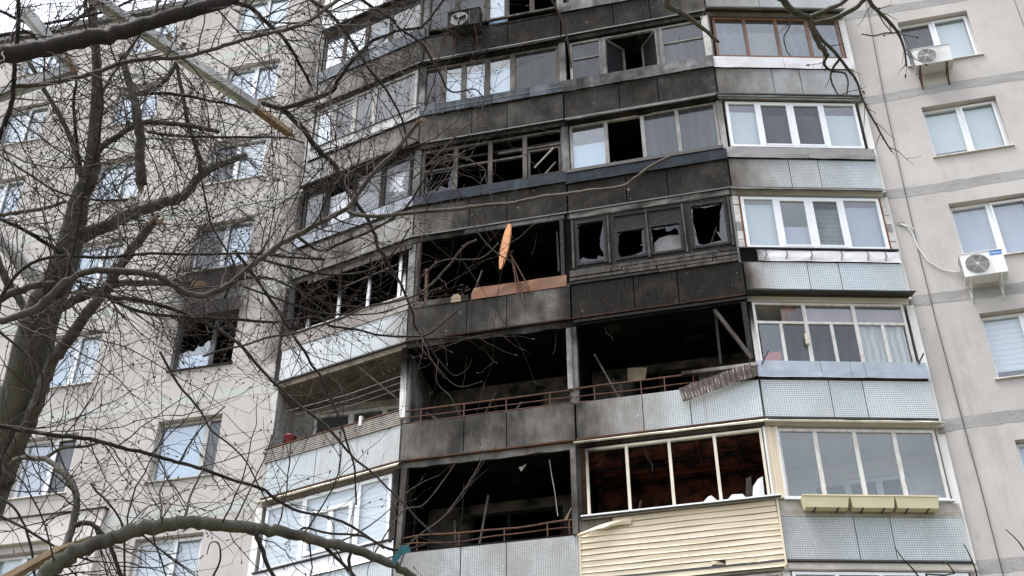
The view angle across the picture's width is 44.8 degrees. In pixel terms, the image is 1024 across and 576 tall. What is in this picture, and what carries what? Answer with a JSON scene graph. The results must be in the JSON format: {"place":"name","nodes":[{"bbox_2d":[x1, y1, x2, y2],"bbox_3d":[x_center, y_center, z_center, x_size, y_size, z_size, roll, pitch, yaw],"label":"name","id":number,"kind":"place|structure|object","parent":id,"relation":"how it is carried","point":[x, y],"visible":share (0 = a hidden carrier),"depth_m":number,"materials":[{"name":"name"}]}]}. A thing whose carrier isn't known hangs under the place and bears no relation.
{"place":"outdoors","nodes":[
{"label":"outdoors","id":0,"kind":"place"},
{"bbox_2d":[0,0,180,32],"label":"sky","id":1,"kind":"structure","parent":0,"point":[5,3],"materials":[{"name":"white"}]},
{"label":"ground","id":2,"kind":"structure","parent":0,"visible":0},
{"bbox_2d":[0,0,669,575],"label":"bare tree","id":3,"kind":"object","parent":2,"relation":"on","point":[36,354],"visible":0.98,"depth_m":7.91,"materials":[{"name":"brown plant"}]},
{"bbox_2d":[0,237,41,282],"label":"blown out profile","id":4,"kind":"object","parent":3,"relation":"attached to","point":[18,262],"visible":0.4,"depth_m":9.79,"materials":[{"name":"white plastic"}]},
{"bbox_2d":[0,7,79,101],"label":"blown out profile","id":5,"kind":"object","parent":3,"relation":"attached to","point":[35,25],"visible":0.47,"depth_m":7.55,"materials":[{"name":"white plastic"}]},
{"bbox_2d":[1,536,89,575],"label":"splintered wood","id":6,"kind":"object","parent":3,"relation":"attached to","point":[30,565],"visible":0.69,"depth_m":6.94,"materials":[{"name":"beige wood"}]},
{"bbox_2d":[87,0,296,140],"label":"blown out profile","id":7,"kind":"object","parent":3,"relation":"hanging from","point":[244,97],"visible":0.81,"depth_m":8.12,"materials":[{"name":"white plastic"}]},
{"bbox_2d":[392,545,410,565],"bbox_3d":[-0.658,1.595,7.406,0.118,0.107,0.042,-17,-40,21],"label":"blue scrap","id":8,"kind":"object","parent":3,"relation":"attached to","point":[402,550],"visible":1,"depth_m":7.41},
{"bbox_2d":[0,0,1023,575],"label":"apartment building","id":9,"kind":"structure","parent":2,"relation":"on","point":[762,210],"depth_m":26.04,"materials":[{"name":"paint"}]},
{"bbox_2d":[0,180,23,218],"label":"window","id":10,"kind":"structure","parent":9,"relation":"in","point":[2,185],"depth_m":33.24,"materials":[{"name":"white glass"}]},
{"bbox_2d":[0,554,39,575],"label":"window","id":11,"kind":"structure","parent":9,"relation":"in","point":[6,564],"depth_m":26.11,"materials":[{"name":"clear glass"}]},
{"bbox_2d":[0,106,47,146],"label":"window","id":12,"kind":"structure","parent":9,"relation":"in","point":[34,112],"depth_m":34.89,"materials":[{"name":"glass"}]},
{"bbox_2d":[17,56,58,77],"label":"window","id":13,"kind":"structure","parent":9,"relation":"in","point":[36,60],"depth_m":36.40,"materials":[{"name":"glass"}]},
{"bbox_2d":[7,438,76,500],"bbox_3d":[-10.213,3.959,27.263,1.450,1.510,0.314,-8,-38,11],"label":"window","id":14,"kind":"structure","parent":9,"relation":"in","point":[67,459],"depth_m":27.41,"materials":[{"name":"white glass"}]},
{"bbox_2d":[50,333,102,388],"bbox_3d":[-10.216,1.726,28.951,1.450,1.510,0.314,-8,-38,11],"label":"window","id":15,"kind":"structure","parent":9,"relation":"in","point":[60,376],"depth_m":29.06,"materials":[{"name":"white glass"}]},
{"bbox_2d":[71,241,123,290],"bbox_3d":[-10.219,-0.508,30.640,1.450,1.510,0.314,-8,-38,11],"label":"window","id":16,"kind":"structure","parent":9,"relation":"in","point":[84,261],"depth_m":30.99,"materials":[{"name":"glass"}]},
{"bbox_2d":[89,161,137,204],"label":"window","id":17,"kind":"structure","parent":9,"relation":"in","point":[131,188],"depth_m":32.51,"materials":[{"name":"glass"}]},
{"bbox_2d":[108,85,162,126],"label":"window","id":18,"kind":"structure","parent":9,"relation":"in","point":[150,100],"depth_m":34.20,"materials":[{"name":"glass"}]},
{"bbox_2d":[127,22,177,56],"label":"window","id":19,"kind":"structure","parent":9,"relation":"in","point":[149,46],"depth_m":35.83,"materials":[{"name":"glass"}]},
{"bbox_2d":[132,536,202,575],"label":"window","id":20,"kind":"structure","parent":9,"relation":"in","point":[195,550],"depth_m":25.31,"materials":[{"name":"clear glass"}]},
{"bbox_2d":[143,417,221,483],"bbox_3d":[-6.964,3.489,26.646,1.610,1.510,0.314,-8,-38,11],"label":"window","id":21,"kind":"structure","parent":9,"relation":"in","point":[205,435],"depth_m":26.82,"materials":[{"name":"glass"}]},
{"bbox_2d":[165,313,238,372],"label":"window","id":22,"kind":"structure","parent":9,"relation":"in","point":[196,352],"depth_m":29.64,"materials":[{"name":"glass"}]},
{"bbox_2d":[185,221,253,273],"bbox_3d":[-6.970,-0.979,30.023,1.610,1.510,0.314,-8,-38,11],"label":"window","id":23,"kind":"structure","parent":9,"relation":"in","point":[221,235],"depth_m":30.21,"materials":[{"name":"glass"}]},
{"bbox_2d":[204,138,266,185],"bbox_3d":[-6.974,-3.212,31.712,1.610,1.510,0.314,-8,-38,11],"label":"window","id":24,"kind":"structure","parent":9,"relation":"in","point":[256,141],"depth_m":31.85,"materials":[{"name":"glass"}]},
{"bbox_2d":[221,63,279,106],"bbox_3d":[-6.977,-5.446,33.400,1.610,1.510,0.314,-8,-38,11],"label":"window","id":25,"kind":"structure","parent":9,"relation":"in","point":[255,72],"depth_m":33.67,"materials":[{"name":"glass"}]},
{"bbox_2d":[232,0,289,35],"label":"window","id":26,"kind":"structure","parent":9,"relation":"in","point":[275,5],"depth_m":35.35,"materials":[{"name":"glass"}]},
{"bbox_2d":[269,435,283,446],"bbox_3d":[-4.873,3.218,25.969,0.331,0.306,0.242,-18,-41,22],"label":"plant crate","id":27,"kind":"object","parent":9,"relation":"on","point":[276,441],"visible":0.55,"depth_m":25.89,"materials":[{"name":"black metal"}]},
{"bbox_2d":[283,434,296,442],"bbox_3d":[-4.631,3.202,25.876,0.284,0.220,0.284,-8,-38,11],"label":"bucket","id":28,"kind":"object","parent":9,"relation":"on","point":[286,436],"visible":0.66,"depth_m":25.82,"materials":[{"name":"red plastic"}]},
{"bbox_2d":[451,294,460,302],"bbox_3d":[-1.169,0.214,25.996,0.220,0.200,0.022,-8,-38,11],"label":"scorched board","id":29,"kind":"object","parent":9,"relation":"on","point":[454,297],"visible":0.9,"depth_m":25.98,"materials":[{"name":"beige wood"}]},
{"bbox_2d":[447,6,482,47],"bbox_3d":[-1.170,-6.475,30.815,0.844,0.936,0.392,-8,-38,11],"label":"air conditioner","id":30,"kind":"object","parent":9,"relation":"attached to","point":[458,20],"visible":0.75,"depth_m":30.77,"materials":[{"name":"black plastic"}]},
{"bbox_2d":[457,270,482,294],"bbox_3d":[-0.894,-0.071,26.218,0.555,0.646,0.131,-8,-38,11],"label":"burnt debris","id":31,"kind":"object","parent":9,"relation":"on","point":[480,275],"visible":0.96,"depth_m":26.16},
{"bbox_2d":[499,224,531,304],"bbox_3d":[0.057,-0.535,26.054,0.710,2.159,0.204,-8,-38,11],"label":"ironing board","id":32,"kind":"object","parent":9,"relation":"on","point":[506,239],"visible":0.91,"depth_m":26.20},
{"bbox_2d":[549,460,557,515],"bbox_3d":[0.771,3.691,22.973,0.170,1.214,0.031,-21,-42,25],"label":"wooden strip","id":33,"kind":"object","parent":9,"relation":"hanging from","point":[554,488],"visible":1,"depth_m":22.93,"materials":[{"name":"grey wood"}]},
{"bbox_2d":[627,367,646,380],"bbox_3d":[2.525,1.729,25.024,0.400,0.369,0.062,-8,-38,11],"label":"scorched board","id":34,"kind":"object","parent":9,"relation":"on","point":[633,374],"visible":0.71,"depth_m":25.02,"materials":[{"name":"beige wood"}]},
{"bbox_2d":[704,495,715,501],"bbox_3d":[3.519,3.767,22.111,0.312,0.158,0.040,-7,-38,9],"label":"glass scrap","id":35,"kind":"object","parent":9,"relation":"on","point":[710,498],"visible":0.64,"depth_m":22.11,"materials":[{"name":"glass"}]},
{"bbox_2d":[714,314,721,365],"bbox_3d":[3.995,0.964,24.092,0.063,1.270,0.070,-8,-38,11],"label":"upright timber","id":36,"kind":"object","parent":9,"relation":"on","point":[718,341],"visible":1,"depth_m":24.02,"materials":[{"name":"grey wood"}]},
{"bbox_2d":[679,362,757,401],"bbox_3d":[3.850,1.745,23.190,1.490,0.745,0.066,-6,-38,8],"label":"torn flashing","id":37,"kind":"object","parent":9,"relation":"attached to","point":[714,382],"visible":1,"depth_m":23.18,"materials":[{"name":"metal"}]},
{"bbox_2d":[681,362,757,376],"bbox_3d":[3.918,1.541,23.466,1.437,0.094,0.100,-9,-38,12],"label":"sill plank","id":38,"kind":"object","parent":9,"relation":"on","point":[712,370],"visible":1,"depth_m":23.46,"materials":[{"name":"grey wood"}]},
{"bbox_2d":[713,309,753,358],"bbox_3d":[4.261,0.894,23.936,0.676,1.351,0.086,-14,-39,18],"label":"leaning timber","id":39,"kind":"object","parent":9,"relation":"on","point":[732,334],"visible":1,"depth_m":23.91,"materials":[{"name":"grey wood"}]},
{"bbox_2d":[728,494,744,498],"bbox_3d":[3.982,3.701,22.044,0.347,0.123,0.046,-8,-38,11],"label":"glass scrap","id":40,"kind":"object","parent":9,"relation":"on","point":[732,496],"visible":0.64,"depth_m":22.04,"materials":[{"name":"glass"}]},
{"bbox_2d":[746,476,751,496],"bbox_3d":[4.233,3.571,22.261,0.143,0.425,0.021,-7,-38,9],"label":"burnt board","id":41,"kind":"object","parent":9,"relation":"on","point":[748,487],"visible":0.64,"depth_m":22.25,"materials":[{"name":"grey wood"}]},
{"bbox_2d":[753,476,764,495],"bbox_3d":[4.356,3.546,22.026,0.225,0.442,0.050,-8,-38,11],"label":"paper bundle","id":42,"kind":"object","parent":9,"relation":"in","point":[758,488],"visible":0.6,"depth_m":22.02,"materials":[{"name":"white paper"}]},
{"bbox_2d":[764,351,781,360],"bbox_3d":[4.937,1.301,23.634,0.382,0.230,0.042,2,-37,-3],"label":"red box","id":43,"kind":"object","parent":9,"relation":"attached to","point":[776,356],"visible":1,"depth_m":23.62,"materials":[{"name":"cardboard"}]},
{"bbox_2d":[800,494,848,512],"bbox_3d":[5.420,3.732,21.505,0.807,0.242,0.235,1,-37,-1],"label":"flower box","id":44,"kind":"object","parent":9,"relation":"attached to","point":[835,503],"visible":1,"depth_m":21.45,"materials":[{"name":"beige plastic"}]},
{"bbox_2d":[848,494,894,513],"bbox_3d":[6.230,3.744,21.521,0.781,0.242,0.235,1,-37,-1],"label":"flower box","id":45,"kind":"object","parent":9,"relation":"attached to","point":[871,503],"visible":0.92,"depth_m":21.46,"materials":[{"name":"beige plastic"}]},
{"bbox_2d":[894,495,938,513],"bbox_3d":[7.004,3.755,21.538,0.773,0.242,0.235,1,-37,-1],"label":"flower box","id":46,"kind":"object","parent":9,"relation":"attached to","point":[925,504],"visible":0.92,"depth_m":21.48,"materials":[{"name":"beige plastic"}]},
{"bbox_2d":[897,222,959,272],"bbox_3d":[8.434,-0.840,25.137,1.028,1.493,0.073,-8,-38,11],"label":"cooling hose","id":47,"kind":"object","parent":9,"relation":"attached to","point":[902,224],"visible":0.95,"depth_m":25.21,"materials":[{"name":"white plastic"}]},
{"bbox_2d":[910,43,952,89],"bbox_3d":[9.388,-4.931,27.693,0.824,0.876,0.443,-8,-38,11],"label":"air conditioner","id":48,"kind":"object","parent":9,"relation":"attached to","point":[936,58],"visible":0.97,"depth_m":27.63,"materials":[{"name":"white metal"}]},
{"bbox_2d":[866,1,1003,575],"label":"wall cable","id":49,"kind":"object","parent":9,"relation":"attached to","point":[933,309],"depth_m":24.14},
{"bbox_2d":[937,424,944,433],"bbox_3d":[7.822,2.586,22.660,0.120,0.140,0.159,-8,-38,11],"label":"wall bracket","id":50,"kind":"object","parent":9,"relation":"attached to","point":[940,428],"depth_m":22.63,"materials":[{"name":"white plastic"}]},
{"bbox_2d":[899,15,983,67],"bbox_3d":[9.790,-5.642,28.529,1.660,1.510,0.314,-8,-38,11],"label":"window","id":51,"kind":"structure","parent":9,"relation":"in","point":[956,31],"depth_m":28.81,"materials":[{"name":"grey glass"}]},
{"bbox_2d":[923,101,1014,158],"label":"window","id":52,"kind":"structure","parent":9,"relation":"in","point":[977,127],"depth_m":27.02,"materials":[{"name":"grey glass"}]},
{"bbox_2d":[958,248,1007,303],"bbox_3d":[9.208,-0.231,24.196,0.824,0.916,0.443,-8,-38,11],"label":"air conditioner","id":53,"kind":"object","parent":9,"relation":"attached to","point":[985,266],"visible":1,"depth_m":24.13,"materials":[{"name":"white metal"}]},
{"bbox_2d":[950,197,1023,255],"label":"window","id":54,"kind":"structure","parent":9,"relation":"in","point":[998,224],"depth_m":25.40,"materials":[{"name":"grey glass"}]},
{"bbox_2d":[980,312,1023,379],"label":"window","id":55,"kind":"structure","parent":9,"relation":"in","point":[1004,334],"depth_m":23.79,"materials":[{"name":"white glass"}]},
{"bbox_2d":[1016,443,1023,471],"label":"window","id":56,"kind":"structure","parent":9,"relation":"in","point":[1020,447],"depth_m":22.35,"materials":[{"name":"white plastic"}]},
{"bbox_2d":[663,0,927,164],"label":"overhanging tree","id":57,"kind":"object","parent":2,"relation":"on","point":[818,39],"visible":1,"depth_m":6.47,"materials":[{"name":"brown plant"}]},
{"bbox_2d":[894,529,1023,575],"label":"sapling","id":58,"kind":"object","parent":2,"relation":"on","point":[926,574],"visible":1,"depth_m":9.00,"materials":[{"name":"brown plant"}]}
]}

